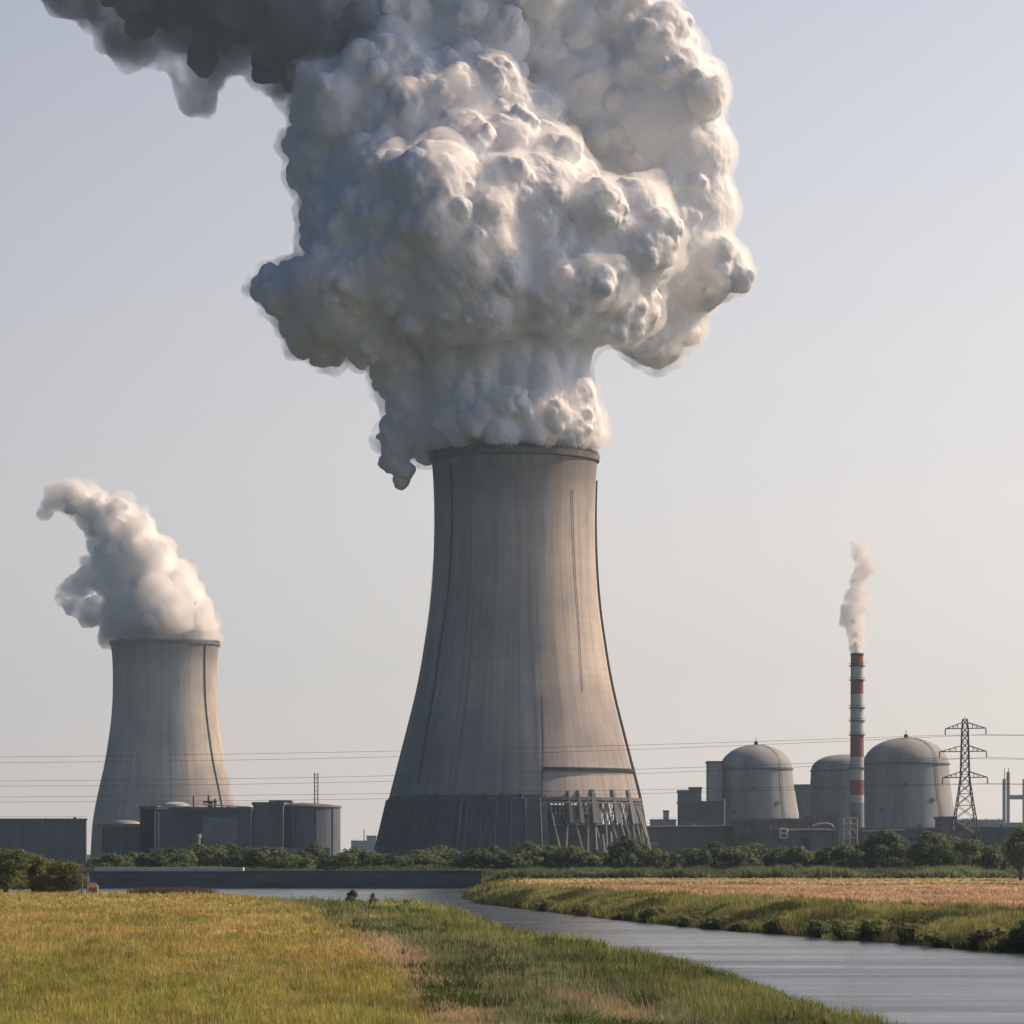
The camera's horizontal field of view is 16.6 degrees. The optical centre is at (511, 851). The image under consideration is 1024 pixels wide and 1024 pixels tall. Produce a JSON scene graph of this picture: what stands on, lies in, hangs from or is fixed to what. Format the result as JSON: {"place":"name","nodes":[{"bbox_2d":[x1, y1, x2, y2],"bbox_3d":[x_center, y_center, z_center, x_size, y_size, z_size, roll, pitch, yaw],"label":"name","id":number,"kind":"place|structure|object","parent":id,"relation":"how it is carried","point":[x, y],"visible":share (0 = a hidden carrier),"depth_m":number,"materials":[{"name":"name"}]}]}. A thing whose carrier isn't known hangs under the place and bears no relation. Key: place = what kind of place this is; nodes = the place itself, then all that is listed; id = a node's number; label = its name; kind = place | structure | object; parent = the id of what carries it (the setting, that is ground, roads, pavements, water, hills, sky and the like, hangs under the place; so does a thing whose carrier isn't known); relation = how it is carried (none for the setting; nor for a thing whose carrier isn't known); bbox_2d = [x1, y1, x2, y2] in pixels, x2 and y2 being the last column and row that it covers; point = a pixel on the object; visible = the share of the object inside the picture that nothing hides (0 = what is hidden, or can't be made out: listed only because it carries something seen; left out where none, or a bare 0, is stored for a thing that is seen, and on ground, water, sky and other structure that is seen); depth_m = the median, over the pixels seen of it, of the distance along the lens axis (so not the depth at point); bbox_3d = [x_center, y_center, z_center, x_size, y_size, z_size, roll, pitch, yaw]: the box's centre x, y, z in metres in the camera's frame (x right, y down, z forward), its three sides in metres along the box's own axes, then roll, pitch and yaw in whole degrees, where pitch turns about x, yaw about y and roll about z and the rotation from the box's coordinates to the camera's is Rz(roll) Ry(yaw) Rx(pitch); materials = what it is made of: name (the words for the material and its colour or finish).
{"place":"outdoors","nodes":[
{"label":"outdoors","id":0,"kind":"place"},
{"bbox_2d":[63,485,207,640],"bbox_3d":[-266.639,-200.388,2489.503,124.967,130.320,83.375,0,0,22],"label":"steam plume","id":1,"kind":"object","parent":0,"point":[152,590],"visible":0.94,"depth_m":2468.40,"materials":[{"name":"white"}]},
{"bbox_2d":[100,0,359,92],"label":"dark smoke","id":2,"kind":"object","parent":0,"point":[286,36],"visible":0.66,"depth_m":1322.07,"materials":[{"name":"grey"}]},
{"bbox_2d":[250,0,755,489],"bbox_3d":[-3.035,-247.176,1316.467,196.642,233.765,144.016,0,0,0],"label":"steam plume","id":3,"kind":"object","parent":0,"point":[513,215],"visible":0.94,"depth_m":1291.67,"materials":[{"name":"white"}]},
{"bbox_2d":[0,855,1023,1023],"bbox_3d":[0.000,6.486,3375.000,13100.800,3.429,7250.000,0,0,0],"label":"ground","id":4,"kind":"structure","parent":0,"point":[864,938],"depth_m":382.96,"materials":[{"name":"green plant"}]},
{"bbox_2d":[0,848,34,891],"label":"bush","id":5,"kind":"object","parent":4,"relation":"on","point":[14,864],"visible":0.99,"depth_m":428.36,"materials":[{"name":"green plant"}]},
{"bbox_2d":[21,852,54,891],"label":"bush","id":6,"kind":"object","parent":4,"relation":"on","point":[38,877],"visible":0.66,"depth_m":434.73,"materials":[{"name":"green plant"}]},
{"bbox_2d":[0,816,87,863],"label":"industrial building","id":7,"kind":"structure","parent":4,"relation":"on","point":[55,839],"depth_m":1500.00,"materials":[{"name":"concrete"}]},
{"bbox_2d":[44,859,90,891],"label":"bush","id":8,"kind":"object","parent":4,"relation":"on","point":[61,871],"visible":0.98,"depth_m":433.01,"materials":[{"name":"green plant"}]},
{"bbox_2d":[88,853,125,867],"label":"bush","id":9,"kind":"object","parent":4,"relation":"on","point":[108,860],"visible":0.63,"depth_m":710.84,"materials":[{"name":"green plant"}]},
{"bbox_2d":[101,820,139,855],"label":"industrial building","id":10,"kind":"structure","parent":4,"relation":"on","point":[121,840],"depth_m":1180.00,"materials":[{"name":"concrete"}]},
{"bbox_2d":[90,638,233,857],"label":"cooling tower","id":11,"kind":"structure","parent":4,"relation":"on","point":[164,717],"depth_m":2445.57,"materials":[{"name":"concrete"}]},
{"bbox_2d":[139,849,186,866],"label":"bush","id":12,"kind":"object","parent":4,"relation":"on","point":[155,859],"visible":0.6,"depth_m":701.16,"materials":[{"name":"green plant"}]},
{"bbox_2d":[127,886,218,893],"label":"dead reeds","id":13,"kind":"object","parent":4,"relation":"on","point":[153,890],"visible":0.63,"depth_m":421.69,"materials":[{"name":"beige plant"}]},
{"bbox_2d":[160,847,191,866],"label":"bush","id":14,"kind":"object","parent":4,"relation":"on","point":[174,856],"visible":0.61,"depth_m":703.16,"materials":[{"name":"green plant"}]},
{"bbox_2d":[139,796,252,853],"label":"industrial building","id":15,"kind":"structure","parent":4,"relation":"on","point":[170,827],"depth_m":1060.00,"materials":[{"name":"concrete"}]},
{"bbox_2d":[187,843,227,866],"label":"bush","id":16,"kind":"object","parent":4,"relation":"on","point":[199,850],"visible":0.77,"depth_m":779.08,"materials":[{"name":"green plant"}]},
{"bbox_2d":[196,848,229,866],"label":"bush","id":17,"kind":"object","parent":4,"relation":"on","point":[217,854],"visible":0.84,"depth_m":777.45,"materials":[{"name":"green plant"}]},
{"bbox_2d":[14,867,481,887],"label":"river wall","id":18,"kind":"structure","parent":4,"relation":"on","point":[171,877],"depth_m":680.00,"materials":[{"name":"concrete"}]},
{"bbox_2d":[240,845,289,868],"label":"bush","id":19,"kind":"object","parent":4,"relation":"on","point":[263,856],"visible":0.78,"depth_m":707.96,"materials":[{"name":"green plant"}]},
{"bbox_2d":[252,800,293,847],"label":"industrial building","id":20,"kind":"structure","parent":4,"relation":"on","point":[268,824],"depth_m":1064.00,"materials":[{"name":"concrete"}]},
{"bbox_2d":[272,853,298,869],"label":"bush","id":21,"kind":"object","parent":4,"relation":"on","point":[288,863],"visible":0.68,"depth_m":710.78,"materials":[{"name":"green plant"}]},
{"bbox_2d":[76,862,500,874],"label":"undergrowth","id":22,"kind":"object","parent":4,"relation":"on","point":[389,867],"visible":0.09,"depth_m":691.12,"materials":[{"name":"green plant"}]},
{"bbox_2d":[289,854,317,869],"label":"bush","id":23,"kind":"object","parent":4,"relation":"on","point":[303,862],"visible":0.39,"depth_m":751.04,"materials":[{"name":"green plant"}]},
{"bbox_2d":[284,773,341,855],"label":"storage tank","id":24,"kind":"object","parent":4,"relation":"on","point":[305,824],"visible":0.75,"depth_m":1069.00,"materials":[{"name":"metal"}]},
{"bbox_2d":[305,842,327,869],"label":"bush","id":25,"kind":"object","parent":4,"relation":"on","point":[316,850],"visible":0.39,"depth_m":783.81,"materials":[{"name":"green plant"}]},
{"bbox_2d":[316,854,335,869],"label":"bush","id":26,"kind":"object","parent":4,"relation":"on","point":[325,861],"visible":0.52,"depth_m":741.65,"materials":[{"name":"green plant"}]},
{"bbox_2d":[332,851,358,869],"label":"bush","id":27,"kind":"object","parent":4,"relation":"on","point":[344,859],"visible":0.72,"depth_m":700.53,"materials":[{"name":"green plant"}]},
{"bbox_2d":[336,847,372,868],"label":"bush","id":28,"kind":"object","parent":4,"relation":"on","point":[360,853],"visible":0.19,"depth_m":766.07,"materials":[{"name":"green plant"}]},
{"bbox_2d":[351,836,376,853],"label":"industrial building","id":29,"kind":"structure","parent":4,"relation":"on","point":[368,844],"depth_m":3400.00,"materials":[{"name":"concrete"}]},
{"bbox_2d":[370,852,401,866],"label":"bush","id":30,"kind":"object","parent":4,"relation":"on","point":[391,858],"visible":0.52,"depth_m":717.33,"materials":[{"name":"green plant"}]},
{"bbox_2d":[0,889,854,1023],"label":"meadow grass","id":31,"kind":"structure","parent":4,"relation":"on","point":[585,999],"depth_m":142.40,"materials":[{"name":"green plant"}]},
{"bbox_2d":[411,854,448,867],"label":"bush","id":32,"kind":"object","parent":4,"relation":"on","point":[430,860],"visible":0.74,"depth_m":749.82,"materials":[{"name":"green plant"}]},
{"bbox_2d":[432,848,461,869],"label":"bush","id":33,"kind":"object","parent":4,"relation":"on","point":[449,855],"visible":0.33,"depth_m":753.93,"materials":[{"name":"green plant"}]},
{"bbox_2d":[457,847,492,868],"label":"bush","id":34,"kind":"object","parent":4,"relation":"on","point":[475,858],"visible":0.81,"depth_m":703.93,"materials":[{"name":"green plant"}]},
{"bbox_2d":[486,852,525,869],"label":"bush","id":35,"kind":"object","parent":4,"relation":"on","point":[504,860],"visible":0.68,"depth_m":702.03,"materials":[{"name":"green plant"}]},
{"bbox_2d":[374,443,651,864],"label":"cooling tower","id":36,"kind":"structure","parent":4,"relation":"on","point":[515,658],"depth_m":1282.01,"materials":[{"name":"concrete"}]},
{"bbox_2d":[510,840,543,868],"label":"bush","id":37,"kind":"object","parent":4,"relation":"on","point":[527,850],"visible":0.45,"depth_m":717.62,"materials":[{"name":"green plant"}]},
{"bbox_2d":[534,845,560,869],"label":"bush","id":38,"kind":"object","parent":4,"relation":"on","point":[546,853],"visible":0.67,"depth_m":722.26,"materials":[{"name":"green plant"}]},
{"bbox_2d":[553,845,585,869],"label":"bush","id":39,"kind":"object","parent":4,"relation":"on","point":[562,856],"visible":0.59,"depth_m":719.13,"materials":[{"name":"green plant"}]},
{"bbox_2d":[563,851,602,870],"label":"bush","id":40,"kind":"object","parent":4,"relation":"on","point":[584,859],"visible":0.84,"depth_m":697.91,"materials":[{"name":"green plant"}]},
{"bbox_2d":[291,894,905,1023],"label":"bank grass","id":41,"kind":"structure","parent":4,"relation":"on","point":[733,992],"depth_m":136.02,"materials":[{"name":"green plant"}]},
{"bbox_2d":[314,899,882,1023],"bbox_3d":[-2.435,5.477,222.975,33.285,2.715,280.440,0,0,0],"label":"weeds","id":42,"kind":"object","parent":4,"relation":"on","point":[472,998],"visible":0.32,"depth_m":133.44,"materials":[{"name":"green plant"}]},
{"bbox_2d":[601,834,639,869],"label":"bush","id":43,"kind":"object","parent":4,"relation":"on","point":[623,850],"visible":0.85,"depth_m":691.62,"materials":[{"name":"green plant"}]},
{"bbox_2d":[634,842,650,869],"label":"bush","id":44,"kind":"object","parent":4,"relation":"on","point":[644,848],"visible":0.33,"depth_m":732.36,"materials":[{"name":"green plant"}]},
{"bbox_2d":[637,906,667,918],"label":"shrub","id":45,"kind":"object","parent":4,"relation":"on","point":[650,911],"visible":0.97,"depth_m":347.03,"materials":[{"name":"green plant"}]},
{"bbox_2d":[641,847,670,868],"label":"bush","id":46,"kind":"object","parent":4,"relation":"on","point":[656,857],"visible":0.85,"depth_m":695.11,"materials":[{"name":"green plant"}]},
{"bbox_2d":[649,810,676,825],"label":"industrial building","id":47,"kind":"structure","parent":4,"relation":"on","point":[665,819],"depth_m":2100.00,"materials":[{"name":"concrete"}]},
{"bbox_2d":[663,851,685,869],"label":"bush","id":48,"kind":"object","parent":4,"relation":"on","point":[676,859],"visible":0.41,"depth_m":703.75,"materials":[{"name":"green plant"}]},
{"bbox_2d":[638,823,732,852],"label":"industrial building","id":49,"kind":"structure","parent":4,"relation":"on","point":[665,839],"depth_m":1400.00,"materials":[{"name":"concrete"}]},
{"bbox_2d":[674,913,701,925],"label":"shrub","id":50,"kind":"object","parent":4,"relation":"on","point":[683,920],"visible":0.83,"depth_m":328.44,"materials":[{"name":"green plant"}]},
{"bbox_2d":[687,846,712,868],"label":"bush","id":51,"kind":"object","parent":4,"relation":"on","point":[700,857],"visible":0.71,"depth_m":693.03,"materials":[{"name":"green plant"}]},
{"bbox_2d":[677,787,727,825],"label":"industrial building","id":52,"kind":"structure","parent":4,"relation":"on","point":[692,808],"depth_m":1545.00,"materials":[{"name":"concrete"}]},
{"bbox_2d":[705,761,722,800],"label":"industrial building","id":53,"kind":"structure","parent":4,"relation":"on","point":[713,779],"depth_m":1578.00,"materials":[{"name":"concrete"}]},
{"bbox_2d":[697,913,732,928],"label":"shrub","id":54,"kind":"object","parent":4,"relation":"on","point":[712,921],"visible":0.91,"depth_m":316.74,"materials":[{"name":"green plant"}]},
{"bbox_2d":[704,841,730,870],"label":"bush","id":55,"kind":"object","parent":4,"relation":"on","point":[716,848],"visible":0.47,"depth_m":728.27,"materials":[{"name":"green plant"}]},
{"bbox_2d":[717,845,764,869],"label":"bush","id":56,"kind":"object","parent":4,"relation":"on","point":[741,855],"visible":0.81,"depth_m":706.28,"materials":[{"name":"green plant"}]},
{"bbox_2d":[461,875,1023,952],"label":"reeds","id":57,"kind":"object","parent":4,"relation":"on","point":[737,905],"visible":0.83,"depth_m":316.72,"materials":[{"name":"green plant"}]},
{"bbox_2d":[467,877,1023,948],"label":"field grass","id":58,"kind":"structure","parent":4,"relation":"on","point":[927,897],"depth_m":470.85,"materials":[{"name":"plant"}]},
{"bbox_2d":[473,863,1023,882],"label":"undergrowth","id":59,"kind":"object","parent":4,"relation":"on","point":[824,871],"visible":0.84,"depth_m":664.72,"materials":[{"name":"green plant"}]},
{"bbox_2d":[722,742,797,824],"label":"containment dome","id":60,"kind":"structure","parent":4,"relation":"on","point":[744,798],"depth_m":1585.21,"materials":[{"name":"concrete"}]},
{"bbox_2d":[755,846,787,866],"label":"bush","id":61,"kind":"object","parent":4,"relation":"on","point":[767,856],"visible":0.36,"depth_m":715.87,"materials":[{"name":"green plant"}]},
{"bbox_2d":[729,815,838,848],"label":"industrial building","id":62,"kind":"structure","parent":4,"relation":"on","point":[746,831],"depth_m":1380.00,"materials":[{"name":"concrete"}]},
{"bbox_2d":[773,845,814,868],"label":"bush","id":63,"kind":"object","parent":4,"relation":"on","point":[796,855],"visible":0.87,"depth_m":691.23,"materials":[{"name":"green plant"}]},
{"bbox_2d":[762,822,836,851],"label":"industrial building","id":64,"kind":"structure","parent":4,"relation":"on","point":[808,838],"depth_m":1340.00,"materials":[{"name":"concrete"}]},
{"bbox_2d":[794,784,809,817],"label":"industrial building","id":65,"kind":"structure","parent":4,"relation":"on","point":[803,800],"depth_m":2042.90,"materials":[{"name":"concrete"}]},
{"bbox_2d":[802,918,835,933],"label":"shrub","id":66,"kind":"object","parent":4,"relation":"on","point":[814,926],"visible":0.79,"depth_m":287.06,"materials":[{"name":"green plant"}]},
{"bbox_2d":[812,846,845,866],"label":"bush","id":67,"kind":"object","parent":4,"relation":"on","point":[825,851],"visible":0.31,"depth_m":714.07,"materials":[{"name":"green plant"}]},
{"bbox_2d":[809,754,864,844],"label":"containment dome","id":68,"kind":"structure","parent":4,"relation":"on","point":[825,800],"depth_m":1764.40,"materials":[{"name":"concrete"}]},
{"bbox_2d":[824,919,859,937],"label":"shrub","id":69,"kind":"object","parent":4,"relation":"on","point":[841,929],"visible":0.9,"depth_m":280.85,"materials":[{"name":"green plant"}]},
{"bbox_2d":[828,842,872,869],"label":"bush","id":70,"kind":"object","parent":4,"relation":"on","point":[853,852],"visible":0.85,"depth_m":694.73,"materials":[{"name":"green plant"}]},
{"bbox_2d":[843,818,857,860],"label":"pipe rack","id":71,"kind":"object","parent":4,"relation":"on","point":[850,834],"visible":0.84,"depth_m":1339.89,"materials":[{"name":"metal"}]},
{"bbox_2d":[848,653,865,827],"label":"chimney","id":72,"kind":"object","parent":4,"relation":"on","point":[857,718],"visible":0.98,"depth_m":1437.58,"materials":[{"name":"concrete"}]},
{"bbox_2d":[856,918,893,933],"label":"shrub","id":73,"kind":"object","parent":4,"relation":"on","point":[875,926],"visible":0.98,"depth_m":275.50,"materials":[{"name":"green plant"}]},
{"bbox_2d":[848,828,908,869],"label":"tree","id":74,"kind":"object","parent":4,"relation":"on","point":[877,847],"visible":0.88,"depth_m":697.32,"materials":[{"name":"green plant"}]},
{"bbox_2d":[848,825,940,864],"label":"industrial building","id":75,"kind":"structure","parent":4,"relation":"on","point":[910,833],"depth_m":1380.00,"materials":[{"name":"concrete"}]},
{"bbox_2d":[886,835,915,868],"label":"tree","id":76,"kind":"object","parent":4,"relation":"on","point":[900,855],"visible":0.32,"depth_m":705.95,"materials":[{"name":"green plant"}]},
{"bbox_2d":[864,734,953,826],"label":"containment dome","id":77,"kind":"structure","parent":4,"relation":"on","point":[887,804],"depth_m":1483.60,"materials":[{"name":"concrete"}]},
{"bbox_2d":[892,921,929,937],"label":"shrub","id":78,"kind":"object","parent":4,"relation":"on","point":[903,929],"visible":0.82,"depth_m":266.45,"materials":[{"name":"green plant"}]},
{"bbox_2d":[904,830,955,867],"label":"tree","id":79,"kind":"object","parent":4,"relation":"on","point":[928,846],"visible":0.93,"depth_m":696.90,"materials":[{"name":"green plant"}]},
{"bbox_2d":[916,929,966,944],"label":"shrub","id":80,"kind":"object","parent":4,"relation":"on","point":[936,937],"visible":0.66,"depth_m":257.42,"materials":[{"name":"green plant"}]},
{"bbox_2d":[934,816,963,838],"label":"industrial building","id":81,"kind":"structure","parent":4,"relation":"on","point":[944,823],"depth_m":1400.00,"materials":[{"name":"concrete"}]},
{"bbox_2d":[938,847,962,866],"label":"bush","id":82,"kind":"object","parent":4,"relation":"on","point":[951,857],"visible":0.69,"depth_m":687.05,"materials":[{"name":"green plant"}]},
{"bbox_2d":[939,719,987,842],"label":"electricity pylon","id":83,"kind":"object","parent":4,"relation":"on","point":[970,793],"visible":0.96,"depth_m":899.21,"materials":[{"name":"metal"}]},
{"bbox_2d":[65,784,923,796],"bbox_3d":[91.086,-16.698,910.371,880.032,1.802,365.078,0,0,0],"label":"power line","id":84,"kind":"object","parent":83,"relation":"attached to","point":[479,792],"visible":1,"depth_m":953.00,"materials":[{"name":"metal"}]},
{"bbox_2d":[0,734,1001,762],"bbox_3d":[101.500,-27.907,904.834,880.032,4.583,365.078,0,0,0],"label":"power line","id":85,"kind":"object","parent":83,"relation":"attached to","point":[515,753],"visible":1,"depth_m":947.00,"materials":[{"name":"metal"}]},
{"bbox_2d":[38,735,1023,756],"bbox_3d":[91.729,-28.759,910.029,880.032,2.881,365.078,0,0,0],"label":"power line","id":86,"kind":"object","parent":83,"relation":"attached to","point":[540,747],"visible":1,"depth_m":944.85,"materials":[{"name":"metal"}]},
{"bbox_2d":[58,758,1023,780],"bbox_3d":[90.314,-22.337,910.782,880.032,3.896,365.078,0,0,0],"label":"power line","id":87,"kind":"object","parent":83,"relation":"attached to","point":[519,772],"visible":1,"depth_m":947.82,"materials":[{"name":"metal"}]},
{"bbox_2d":[107,783,997,801],"bbox_3d":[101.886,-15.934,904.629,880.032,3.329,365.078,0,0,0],"label":"power line","id":88,"kind":"object","parent":83,"relation":"attached to","point":[552,795],"visible":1,"depth_m":942.85,"materials":[{"name":"metal"}]},
{"bbox_2d":[106,757,1023,785],"bbox_3d":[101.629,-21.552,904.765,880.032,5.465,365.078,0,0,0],"label":"power line","id":89,"kind":"object","parent":83,"relation":"attached to","point":[551,776],"visible":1,"depth_m":942.68,"materials":[{"name":"metal"}]},
{"bbox_2d":[948,838,982,866],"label":"tree","id":90,"kind":"object","parent":4,"relation":"on","point":[970,848],"visible":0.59,"depth_m":698.00,"materials":[{"name":"green plant"}]},
{"bbox_2d":[963,927,994,942],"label":"shrub","id":91,"kind":"object","parent":4,"relation":"on","point":[977,934],"visible":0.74,"depth_m":250.16,"materials":[{"name":"green plant"}]},
{"bbox_2d":[948,824,1023,862],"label":"industrial building","id":92,"kind":"structure","parent":4,"relation":"on","point":[990,836],"depth_m":1300.00,"materials":[{"name":"concrete"}]},
{"bbox_2d":[968,845,1004,869],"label":"bush","id":93,"kind":"object","parent":4,"relation":"on","point":[994,860],"visible":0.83,"depth_m":704.16,"materials":[{"name":"green plant"}]},
{"bbox_2d":[956,818,1021,826],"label":"industrial building","id":94,"kind":"structure","parent":4,"relation":"on","point":[986,822],"depth_m":3200.00,"materials":[{"name":"concrete"}]},
{"bbox_2d":[999,826,1023,879],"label":"tree","id":95,"kind":"object","parent":4,"relation":"on","point":[1014,845],"visible":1,"depth_m":608.84,"materials":[{"name":"green plant"}]},
{"bbox_2d":[1002,768,1023,826],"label":"gantry","id":96,"kind":"object","parent":4,"relation":"on","point":[1006,796],"visible":0.86,"depth_m":1900.00,"materials":[{"name":"grey metal"}]},
{"bbox_2d":[1004,917,1023,945],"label":"shrub","id":97,"kind":"object","parent":4,"relation":"on","point":[1015,935],"visible":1,"depth_m":243.80,"materials":[{"name":"green plant"}]},
{"bbox_2d":[0,0,1023,854],"label":"sky","id":98,"kind":"structure","parent":0,"point":[841,439],"materials":[{"name":"blue"}]},
{"bbox_2d":[2,888,1023,1023],"bbox_3d":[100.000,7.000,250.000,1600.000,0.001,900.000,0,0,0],"label":"river water","id":99,"kind":"structure","parent":0,"point":[906,984],"depth_m":225.81,"materials":[{"name":"grey liquid"}]},
{"bbox_2d":[988,925,1013,949],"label":"shrub","id":100,"kind":"object","parent":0,"point":[999,936],"visible":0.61,"depth_m":245.41,"materials":[{"name":"green plant"}]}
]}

